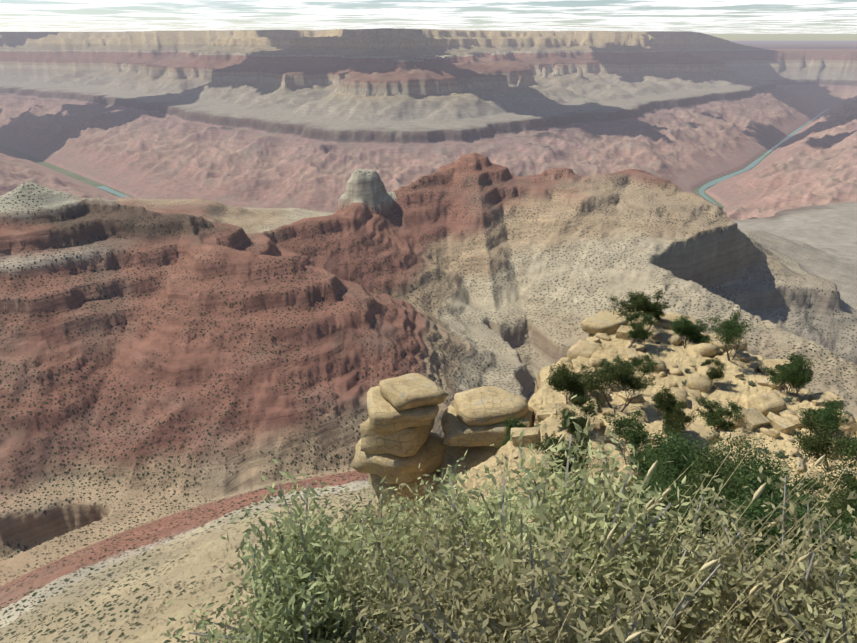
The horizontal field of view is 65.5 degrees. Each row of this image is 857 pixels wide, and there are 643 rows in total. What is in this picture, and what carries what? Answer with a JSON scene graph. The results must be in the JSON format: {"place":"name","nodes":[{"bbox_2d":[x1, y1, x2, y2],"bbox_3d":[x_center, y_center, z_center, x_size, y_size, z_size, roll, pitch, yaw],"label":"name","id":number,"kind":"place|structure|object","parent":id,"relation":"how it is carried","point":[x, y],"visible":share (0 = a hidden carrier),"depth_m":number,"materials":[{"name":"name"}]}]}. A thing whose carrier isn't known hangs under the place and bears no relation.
{"place":"outdoors","nodes":[
{"label":"outdoors","id":0,"kind":"place"},
{"bbox_2d":[0,28,856,642],"bbox_3d":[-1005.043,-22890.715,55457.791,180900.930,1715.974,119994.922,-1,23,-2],"label":"terrain","id":1,"kind":"structure","parent":0,"point":[290,248],"depth_m":1528.51,"materials":[{"name":"red stone"}]},
{"bbox_2d":[164,459,432,642],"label":"sage bush","id":2,"kind":"object","parent":1,"relation":"on","point":[300,612],"visible":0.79,"depth_m":2.84,"materials":[{"name":"green plant"}]},
{"bbox_2d":[187,487,424,642],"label":"sage bush","id":3,"kind":"object","parent":1,"relation":"on","point":[241,609],"visible":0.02,"depth_m":3.81,"materials":[{"name":"green plant"}]},
{"bbox_2d":[324,497,418,560],"bbox_3d":[-0.203,1.703,4.321,1.201,0.976,0.952,18,29,36],"label":"sage bush","id":4,"kind":"object","parent":1,"relation":"on","point":[410,522],"visible":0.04,"depth_m":4.49,"materials":[{"name":"green plant"}]},
{"bbox_2d":[303,480,450,633],"bbox_3d":[-0.214,1.361,3.467,1.146,0.899,1.233,12,26,26],"label":"sage bush","id":5,"kind":"object","parent":1,"relation":"on","point":[354,518],"visible":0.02,"depth_m":3.65,"materials":[{"name":"green plant"}]},
{"bbox_2d":[311,476,499,642],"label":"sage bush","id":6,"kind":"object","parent":1,"relation":"on","point":[368,631],"visible":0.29,"depth_m":2.77,"materials":[{"name":"green plant"}]},
{"bbox_2d":[318,464,508,615],"bbox_3d":[-0.077,1.381,3.763,1.077,0.944,1.355,10,25,21],"label":"sage bush","id":7,"kind":"object","parent":1,"relation":"on","point":[425,505],"visible":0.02,"depth_m":3.83,"materials":[{"name":"green plant"}]},
{"bbox_2d":[329,373,532,542],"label":"pillar rock","id":8,"kind":"object","parent":1,"relation":"on","point":[400,439],"visible":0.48,"depth_m":80.69,"materials":[{"name":"stone"}]},
{"bbox_2d":[367,492,519,549],"bbox_3d":[0.201,1.792,4.945,1.349,1.198,1.470,2,16,-4],"label":"sage bush","id":9,"kind":"object","parent":1,"relation":"on","point":[466,511],"visible":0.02,"depth_m":5.05,"materials":[{"name":"green plant"}]},
{"bbox_2d":[396,460,542,602],"bbox_3d":[0.231,1.235,3.366,0.854,0.896,1.107,-3,23,-6],"label":"sage bush","id":10,"kind":"object","parent":1,"relation":"on","point":[457,487],"visible":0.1,"depth_m":3.46,"materials":[{"name":"green plant"}]},
{"bbox_2d":[340,507,614,642],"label":"sage bush","id":11,"kind":"object","parent":1,"relation":"on","point":[448,584],"visible":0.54,"depth_m":2.34,"materials":[{"name":"green plant"}]},
{"bbox_2d":[475,484,490,489],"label":"boulder","id":12,"kind":"object","parent":1,"relation":"on","point":[488,487],"visible":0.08,"depth_m":48.77,"materials":[{"name":"stone"}]},
{"bbox_2d":[495,414,527,451],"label":"shrub","id":13,"kind":"object","parent":1,"relation":"on","point":[510,423],"visible":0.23,"depth_m":72.31,"materials":[{"name":"green plant"}]},
{"bbox_2d":[510,427,540,448],"bbox_3d":[9.204,11.108,63.345,2.906,1.512,2.274,-6,13,12],"label":"boulder","id":14,"kind":"object","parent":1,"relation":"on","point":[527,437],"visible":0.81,"depth_m":62.46,"materials":[{"name":"stone"}]},
{"bbox_2d":[526,452,550,468],"bbox_3d":[9.861,12.803,59.425,2.262,1.817,2.560,6,20,11],"label":"boulder","id":15,"kind":"object","parent":1,"relation":"on","point":[539,456],"visible":0.31,"depth_m":58.95,"materials":[{"name":"stone"}]},
{"bbox_2d":[537,409,557,421],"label":"boulder","id":16,"kind":"object","parent":1,"relation":"on","point":[542,415],"visible":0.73,"depth_m":73.42,"materials":[{"name":"stone"}]},
{"bbox_2d":[387,502,721,642],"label":"sage bush","id":17,"kind":"object","parent":1,"relation":"on","point":[541,629],"visible":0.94,"depth_m":1.91,"materials":[{"name":"green plant"}]},
{"bbox_2d":[542,402,567,418],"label":"boulder","id":18,"kind":"object","parent":1,"relation":"on","point":[558,407],"visible":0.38,"depth_m":76.10,"materials":[{"name":"stone"}]},
{"bbox_2d":[391,395,722,636],"bbox_3d":[0.492,0.886,2.658,1.220,1.091,1.118,4,14,21],"label":"sage bush","id":19,"kind":"object","parent":1,"relation":"on","point":[542,485],"visible":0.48,"depth_m":2.61,"materials":[{"name":"green plant"}]},
{"bbox_2d":[526,428,599,478],"bbox_3d":[10.108,10.534,48.747,5.882,5.235,4.396,-14,25,-40],"label":"shrub","id":20,"kind":"object","parent":1,"relation":"on","point":[561,452],"visible":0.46,"depth_m":48.40,"materials":[{"name":"green plant"}]},
{"bbox_2d":[530,470,600,530],"bbox_3d":[6.361,9.762,27.237,5.717,4.694,8.355,-1,23,-3],"label":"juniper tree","id":21,"kind":"object","parent":1,"relation":"on","point":[571,490],"visible":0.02,"depth_m":29.28,"materials":[{"name":"green plant"}]},
{"bbox_2d":[555,429,578,446],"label":"boulder","id":22,"kind":"object","parent":1,"relation":"on","point":[568,434],"visible":0.12,"depth_m":66.36,"materials":[{"name":"stone"}]},
{"bbox_2d":[544,362,611,404],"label":"juniper tree","id":23,"kind":"object","parent":1,"relation":"on","point":[562,379],"visible":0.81,"depth_m":78.68,"materials":[{"name":"green plant"}]},
{"bbox_2d":[556,394,605,432],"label":"juniper tree","id":24,"kind":"object","parent":1,"relation":"on","point":[581,421],"visible":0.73,"depth_m":66.38,"materials":[{"name":"green plant"}]},
{"bbox_2d":[580,431,605,445],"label":"boulder","id":25,"kind":"object","parent":1,"relation":"on","point":[597,436],"visible":0.4,"depth_m":66.45,"materials":[{"name":"stone"}]},
{"bbox_2d":[589,358,601,366],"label":"boulder","id":26,"kind":"object","parent":1,"relation":"on","point":[594,362],"visible":0.62,"depth_m":97.17,"materials":[{"name":"stone"}]},
{"bbox_2d":[583,389,608,400],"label":"boulder","id":27,"kind":"object","parent":1,"relation":"on","point":[588,394],"visible":0.31,"depth_m":78.92,"materials":[{"name":"stone"}]},
{"bbox_2d":[580,452,612,472],"bbox_3d":[14.716,13.066,58.976,3.158,1.452,3.004,9,37,1],"label":"boulder","id":28,"kind":"object","parent":1,"relation":"on","point":[595,460],"visible":0.08,"depth_m":58.94,"materials":[{"name":"stone"}]},
{"bbox_2d":[592,417,603,428],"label":"boulder","id":29,"kind":"object","parent":1,"relation":"on","point":[598,423],"visible":0.85,"depth_m":70.22,"materials":[{"name":"stone"}]},
{"bbox_2d":[595,333,610,340],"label":"boulder","id":30,"kind":"object","parent":1,"relation":"on","point":[603,336],"visible":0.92,"depth_m":111.33,"materials":[{"name":"stone"}]},
{"bbox_2d":[602,407,613,415],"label":"boulder","id":31,"kind":"object","parent":1,"relation":"on","point":[605,410],"visible":0.62,"depth_m":72.05,"materials":[{"name":"stone"}]},
{"bbox_2d":[601,434,616,444],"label":"boulder","id":32,"kind":"object","parent":1,"relation":"on","point":[607,439],"visible":0.33,"depth_m":66.46,"materials":[{"name":"stone"}]},
{"bbox_2d":[603,443,616,450],"bbox_3d":[17.426,12.453,62.994,2.412,0.951,2.113,21,25,28],"label":"boulder","id":33,"kind":"object","parent":1,"relation":"on","point":[605,447],"visible":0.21,"depth_m":63.07,"materials":[{"name":"stone"}]},
{"bbox_2d":[572,356,655,411],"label":"juniper tree","id":34,"kind":"object","parent":1,"relation":"on","point":[627,379],"visible":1,"depth_m":75.26,"materials":[{"name":"green plant"}]},
{"bbox_2d":[608,384,620,391],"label":"boulder","id":35,"kind":"object","parent":1,"relation":"on","point":[616,388],"visible":0.58,"depth_m":85.67,"materials":[{"name":"stone"}]},
{"bbox_2d":[595,357,637,386],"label":"juniper tree","id":36,"kind":"object","parent":1,"relation":"on","point":[603,361],"visible":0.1,"depth_m":86.01,"materials":[{"name":"green plant"}]},
{"bbox_2d":[615,325,636,341],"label":"boulder","id":37,"kind":"object","parent":1,"relation":"on","point":[621,332],"visible":0.44,"depth_m":111.40,"materials":[{"name":"stone"}]},
{"bbox_2d":[484,444,769,642],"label":"sage bush","id":38,"kind":"object","parent":1,"relation":"on","point":[697,592],"visible":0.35,"depth_m":2.37,"materials":[{"name":"green plant"}]},
{"bbox_2d":[615,464,645,484],"bbox_3d":[16.536,12.633,54.313,2.891,1.759,1.528,7,33,-28],"label":"boulder","id":39,"kind":"object","parent":1,"relation":"on","point":[633,471],"visible":0.23,"depth_m":53.57,"materials":[{"name":"stone"}]},
{"bbox_2d":[623,340,637,347],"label":"boulder","id":40,"kind":"object","parent":1,"relation":"on","point":[627,343],"visible":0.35,"depth_m":107.38,"materials":[{"name":"stone"}]},
{"bbox_2d":[618,389,644,402],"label":"boulder","id":41,"kind":"object","parent":1,"relation":"on","point":[640,397],"visible":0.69,"depth_m":78.81,"materials":[{"name":"stone"}]},
{"bbox_2d":[626,349,638,359],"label":"boulder","id":42,"kind":"object","parent":1,"relation":"on","point":[630,353],"visible":0.79,"depth_m":100.06,"materials":[{"name":"stone"}]},
{"bbox_2d":[622,347,644,351],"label":"boulder","id":43,"kind":"object","parent":1,"relation":"on","point":[637,349],"visible":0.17,"depth_m":102.71,"materials":[{"name":"stone"}]},
{"bbox_2d":[614,352,660,380],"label":"juniper tree","id":44,"kind":"object","parent":1,"relation":"on","point":[639,362],"visible":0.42,"depth_m":89.51,"materials":[{"name":"green plant"}]},
{"bbox_2d":[603,288,673,329],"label":"juniper tree","id":45,"kind":"object","parent":1,"relation":"on","point":[638,302],"visible":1,"depth_m":109.65,"materials":[{"name":"green plant"}]},
{"bbox_2d":[631,410,645,423],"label":"boulder","id":46,"kind":"object","parent":1,"relation":"on","point":[643,419],"visible":0.33,"depth_m":71.50,"materials":[{"name":"stone"}]},
{"bbox_2d":[600,406,677,475],"bbox_3d":[17.630,11.405,56.427,6.118,6.566,7.063,-10,25,-22],"label":"juniper tree","id":47,"kind":"object","parent":1,"relation":"on","point":[635,437],"visible":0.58,"depth_m":56.09,"materials":[{"name":"green plant"}]},
{"bbox_2d":[625,311,658,347],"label":"shrub","id":48,"kind":"object","parent":1,"relation":"on","point":[639,332],"visible":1,"depth_m":102.01,"materials":[{"name":"green plant"}]},
{"bbox_2d":[637,351,647,358],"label":"boulder","id":49,"kind":"object","parent":1,"relation":"on","point":[640,353],"visible":0.56,"depth_m":99.96,"materials":[{"name":"stone"}]},
{"bbox_2d":[641,340,655,344],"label":"boulder","id":50,"kind":"object","parent":1,"relation":"on","point":[650,341],"visible":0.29,"depth_m":108.25,"materials":[{"name":"stone"}]},
{"bbox_2d":[453,416,856,642],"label":"grass stalks","id":51,"kind":"object","parent":1,"relation":"on","point":[708,565],"depth_m":1.98,"materials":[{"name":"plant"}]},
{"bbox_2d":[645,358,665,372],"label":"boulder","id":52,"kind":"object","parent":1,"relation":"on","point":[662,365],"visible":0.42,"depth_m":95.17,"materials":[{"name":"stone"}]},
{"bbox_2d":[649,333,661,339],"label":"boulder","id":53,"kind":"object","parent":1,"relation":"on","point":[656,336],"visible":0.73,"depth_m":111.40,"materials":[{"name":"stone"}]},
{"bbox_2d":[607,419,710,517],"bbox_3d":[14.514,10.368,40.665,7.272,7.220,8.466,8,24,18],"label":"juniper tree","id":54,"kind":"object","parent":1,"relation":"on","point":[657,447],"visible":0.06,"depth_m":41.50,"materials":[{"name":"green plant"}]},
{"bbox_2d":[648,302,669,320],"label":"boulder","id":55,"kind":"object","parent":1,"relation":"on","point":[658,317],"visible":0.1,"depth_m":115.84,"materials":[{"name":"beige stone"}]},
{"bbox_2d":[659,372,665,377],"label":"boulder","id":56,"kind":"object","parent":1,"relation":"on","point":[662,374],"visible":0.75,"depth_m":94.14,"materials":[{"name":"stone"}]},
{"bbox_2d":[669,382,677,386],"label":"boulder","id":57,"kind":"object","parent":1,"relation":"on","point":[673,384],"visible":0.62,"depth_m":86.85,"materials":[{"name":"stone"}]},
{"bbox_2d":[651,385,698,436],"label":"juniper tree","id":58,"kind":"object","parent":1,"relation":"on","point":[670,408],"visible":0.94,"depth_m":66.97,"materials":[{"name":"green plant"}]},
{"bbox_2d":[668,335,681,345],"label":"boulder","id":59,"kind":"object","parent":1,"relation":"on","point":[675,340],"visible":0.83,"depth_m":109.22,"materials":[{"name":"stone"}]},
{"bbox_2d":[663,387,687,407],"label":"boulder","id":60,"kind":"object","parent":1,"relation":"on","point":[683,396],"visible":0.25,"depth_m":82.67,"materials":[{"name":"stone"}]},
{"bbox_2d":[670,368,681,374],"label":"boulder","id":61,"kind":"object","parent":1,"relation":"on","point":[675,371],"visible":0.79,"depth_m":94.77,"materials":[{"name":"stone"}]},
{"bbox_2d":[674,313,689,318],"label":"boulder","id":62,"kind":"object","parent":1,"relation":"on","point":[676,314],"visible":0.04,"depth_m":117.82,"materials":[{"name":"stone"}]},
{"bbox_2d":[669,313,716,348],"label":"juniper tree","id":63,"kind":"object","parent":1,"relation":"on","point":[683,327],"visible":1,"depth_m":104.95,"materials":[{"name":"green plant"}]},
{"bbox_2d":[685,389,703,404],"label":"boulder","id":64,"kind":"object","parent":1,"relation":"on","point":[696,393],"visible":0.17,"depth_m":86.97,"materials":[{"name":"stone"}]},
{"bbox_2d":[609,435,787,586],"bbox_3d":[7.559,7.647,19.064,7.206,5.847,11.050,17,24,40],"label":"juniper tree","id":65,"kind":"object","parent":1,"relation":"on","point":[712,469],"visible":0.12,"depth_m":21.63,"materials":[{"name":"green plant"}]},
{"bbox_2d":[641,455,756,526],"bbox_3d":[13.855,9.753,33.405,6.785,6.381,5.769,-14,29,-38],"label":"juniper tree","id":66,"kind":"object","parent":1,"relation":"on","point":[655,481],"visible":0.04,"depth_m":32.87,"materials":[{"name":"green plant"}]},
{"bbox_2d":[686,372,712,392],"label":"boulder","id":67,"kind":"object","parent":1,"relation":"on","point":[700,382],"visible":0.69,"depth_m":90.56,"materials":[{"name":"stone"}]},
{"bbox_2d":[693,343,719,357],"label":"boulder","id":68,"kind":"object","parent":1,"relation":"on","point":[709,350],"visible":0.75,"depth_m":100.79,"materials":[{"name":"stone"}]},
{"bbox_2d":[567,308,856,495],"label":"boulders","id":69,"kind":"object","parent":1,"relation":"on","point":[607,322],"visible":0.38,"depth_m":106.06,"materials":[{"name":"stone"}]},
{"bbox_2d":[698,357,725,382],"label":"shrub","id":70,"kind":"object","parent":1,"relation":"on","point":[713,373],"visible":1,"depth_m":91.23,"materials":[{"name":"green plant"}]},
{"bbox_2d":[661,521,768,642],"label":"sage bush","id":71,"kind":"object","parent":1,"relation":"on","point":[722,615],"visible":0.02,"depth_m":2.95,"materials":[{"name":"green plant"}]},
{"bbox_2d":[696,397,745,430],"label":"juniper tree","id":72,"kind":"object","parent":1,"relation":"on","point":[714,417],"visible":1,"depth_m":75.05,"materials":[{"name":"green plant"}]},
{"bbox_2d":[701,309,752,360],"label":"juniper tree","id":73,"kind":"object","parent":1,"relation":"on","point":[729,329],"visible":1,"depth_m":96.37,"materials":[{"name":"green plant"}]},
{"bbox_2d":[718,418,738,430],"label":"boulder","id":74,"kind":"object","parent":1,"relation":"on","point":[735,426],"visible":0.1,"depth_m":77.11,"materials":[{"name":"stone"}]},
{"bbox_2d":[719,431,746,443],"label":"boulder","id":75,"kind":"object","parent":1,"relation":"on","point":[728,433],"visible":0.27,"depth_m":70.17,"materials":[{"name":"stone"}]},
{"bbox_2d":[634,420,832,559],"bbox_3d":[12.383,8.078,27.024,8.702,7.136,6.180,12,23,36],"label":"juniper tree","id":76,"kind":"object","parent":1,"relation":"on","point":[675,455],"visible":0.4,"depth_m":27.25,"materials":[{"name":"green plant"}]},
{"bbox_2d":[732,372,743,377],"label":"boulder","id":77,"kind":"object","parent":1,"relation":"on","point":[738,374],"visible":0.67,"depth_m":94.05,"materials":[{"name":"stone"}]},
{"bbox_2d":[669,535,809,642],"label":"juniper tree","id":78,"kind":"object","parent":1,"relation":"on","point":[746,568],"visible":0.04,"depth_m":7.35,"materials":[{"name":"green plant"}]},
{"bbox_2d":[735,350,745,356],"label":"boulder","id":79,"kind":"object","parent":1,"relation":"on","point":[739,352],"visible":0.35,"depth_m":99.83,"materials":[{"name":"stone"}]},
{"bbox_2d":[738,353,751,361],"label":"boulder","id":80,"kind":"object","parent":1,"relation":"on","point":[746,358],"visible":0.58,"depth_m":98.91,"materials":[{"name":"stone"}]},
{"bbox_2d":[733,408,769,430],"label":"boulder","id":81,"kind":"object","parent":1,"relation":"on","point":[755,418],"visible":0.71,"depth_m":73.75,"materials":[{"name":"stone"}]},
{"bbox_2d":[655,450,856,642],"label":"sage bush","id":82,"kind":"object","parent":1,"relation":"on","point":[750,608],"visible":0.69,"depth_m":2.20,"materials":[{"name":"green plant"}]},
{"bbox_2d":[755,377,770,385],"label":"boulder","id":83,"kind":"object","parent":1,"relation":"on","point":[761,381],"visible":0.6,"depth_m":92.08,"materials":[{"name":"stone"}]},
{"bbox_2d":[759,428,779,438],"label":"boulder","id":84,"kind":"object","parent":1,"relation":"on","point":[775,434],"visible":0.81,"depth_m":72.01,"materials":[{"name":"stone"}]},
{"bbox_2d":[764,376,785,390],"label":"boulder","id":85,"kind":"object","parent":1,"relation":"on","point":[772,386],"visible":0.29,"depth_m":91.04,"materials":[{"name":"stone"}]},
{"bbox_2d":[705,479,856,594],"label":"juniper tree","id":86,"kind":"object","parent":1,"relation":"on","point":[750,512],"visible":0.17,"depth_m":14.27,"materials":[{"name":"green plant"}]},
{"bbox_2d":[705,557,856,642],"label":"sage bush","id":87,"kind":"object","parent":1,"relation":"on","point":[851,595],"visible":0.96,"depth_m":1.81,"materials":[{"name":"green plant"}]},
{"bbox_2d":[766,412,797,433],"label":"boulder","id":88,"kind":"object","parent":1,"relation":"on","point":[781,424],"visible":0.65,"depth_m":73.08,"materials":[{"name":"stone"}]},
{"bbox_2d":[775,450,789,458],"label":"grass tuft","id":89,"kind":"object","parent":1,"relation":"on","point":[781,455],"visible":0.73,"depth_m":68.23,"materials":[{"name":"green plant"}]},
{"bbox_2d":[774,390,800,403],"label":"boulder","id":90,"kind":"object","parent":1,"relation":"on","point":[796,396],"visible":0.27,"depth_m":87.03,"materials":[{"name":"stone"}]},
{"bbox_2d":[778,410,796,416],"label":"boulder","id":91,"kind":"object","parent":1,"relation":"on","point":[790,412],"visible":0.27,"depth_m":79.53,"materials":[{"name":"stone"}]},
{"bbox_2d":[782,395,793,403],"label":"shrub","id":92,"kind":"object","parent":1,"relation":"on","point":[787,399],"visible":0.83,"depth_m":83.10,"materials":[{"name":"green plant"}]},
{"bbox_2d":[762,350,820,394],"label":"juniper tree","id":93,"kind":"object","parent":1,"relation":"on","point":[795,373],"visible":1,"depth_m":85.48,"materials":[{"name":"green plant"}]},
{"bbox_2d":[781,413,805,428],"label":"boulder","id":94,"kind":"object","parent":1,"relation":"on","point":[794,418],"visible":0.35,"depth_m":77.86,"materials":[{"name":"stone"}]},
{"bbox_2d":[790,448,798,456],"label":"boulder","id":95,"kind":"object","parent":1,"relation":"on","point":[794,450],"visible":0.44,"depth_m":68.86,"materials":[{"name":"stone"}]},
{"bbox_2d":[794,457,805,472],"bbox_3d":[35.178,13.764,63.179,0.960,1.026,2.092,25,31,14],"label":"boulder","id":96,"kind":"object","parent":1,"relation":"on","point":[798,462],"visible":0.69,"depth_m":62.73,"materials":[{"name":"stone"}]},
{"bbox_2d":[752,453,856,557],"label":"juniper tree","id":97,"kind":"object","parent":1,"relation":"on","point":[834,506],"visible":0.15,"depth_m":28.51,"materials":[{"name":"green plant"}]},
{"bbox_2d":[801,471,823,480],"bbox_3d":[33.352,13.621,57.831,2.017,0.879,1.195,10,26,-15],"label":"boulder","id":98,"kind":"object","parent":1,"relation":"on","point":[809,472],"visible":0.44,"depth_m":57.62,"materials":[{"name":"stone"}]},
{"bbox_2d":[812,398,826,406],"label":"boulder","id":99,"kind":"object","parent":1,"relation":"on","point":[818,402],"visible":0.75,"depth_m":82.34,"materials":[{"name":"stone"}]},
{"bbox_2d":[791,475,853,507],"bbox_3d":[22.719,11.901,40.484,5.486,4.775,4.147,-14,31,-29],"label":"shrub","id":100,"kind":"object","parent":1,"relation":"on","point":[810,484],"visible":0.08,"depth_m":40.29,"materials":[{"name":"green plant"}]},
{"bbox_2d":[796,397,849,434],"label":"juniper tree","id":101,"kind":"object","parent":1,"relation":"on","point":[825,416],"visible":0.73,"depth_m":72.45,"materials":[{"name":"green plant"}]},
{"bbox_2d":[790,408,856,471],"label":"juniper tree","id":102,"kind":"object","parent":1,"relation":"on","point":[818,443],"visible":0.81,"depth_m":55.77,"materials":[{"name":"green plant"}]},
{"bbox_2d":[792,547,856,597],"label":"juniper tree","id":103,"kind":"object","parent":1,"relation":"on","point":[838,566],"depth_m":11.44,"materials":[{"name":"green plant"}]},
{"bbox_2d":[808,391,843,408],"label":"boulder","id":104,"kind":"object","parent":1,"relation":"on","point":[828,395],"visible":0.44,"depth_m":86.77,"materials":[{"name":"stone"}]},
{"bbox_2d":[824,460,842,472],"bbox_3d":[38.094,13.860,62.813,1.324,0.982,2.114,26,15,21],"label":"boulder","id":105,"kind":"object","parent":1,"relation":"on","point":[832,464],"visible":0.27,"depth_m":62.40,"materials":[{"name":"stone"}]},
{"bbox_2d":[828,431,856,512],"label":"shrub","id":106,"kind":"object","parent":1,"relation":"on","point":[854,442],"visible":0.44,"depth_m":43.22,"materials":[{"name":"green plant"}]},
{"bbox_2d":[0,0,856,33],"bbox_3d":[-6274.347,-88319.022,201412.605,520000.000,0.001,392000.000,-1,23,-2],"label":"cloud","id":107,"kind":"structure","parent":0,"point":[323,12],"depth_m":85324.39,"materials":[{"name":"white"}]},
{"bbox_2d":[0,0,856,40],"label":"sky","id":108,"kind":"structure","parent":0,"point":[374,4],"materials":[{"name":"white"}]},
{"bbox_2d":[97,109,828,204],"bbox_3d":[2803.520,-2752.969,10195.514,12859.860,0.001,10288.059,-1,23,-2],"label":"river","id":109,"kind":"structure","parent":0,"point":[708,184],"depth_m":7721.84,"materials":[{"name":"green liquid"}]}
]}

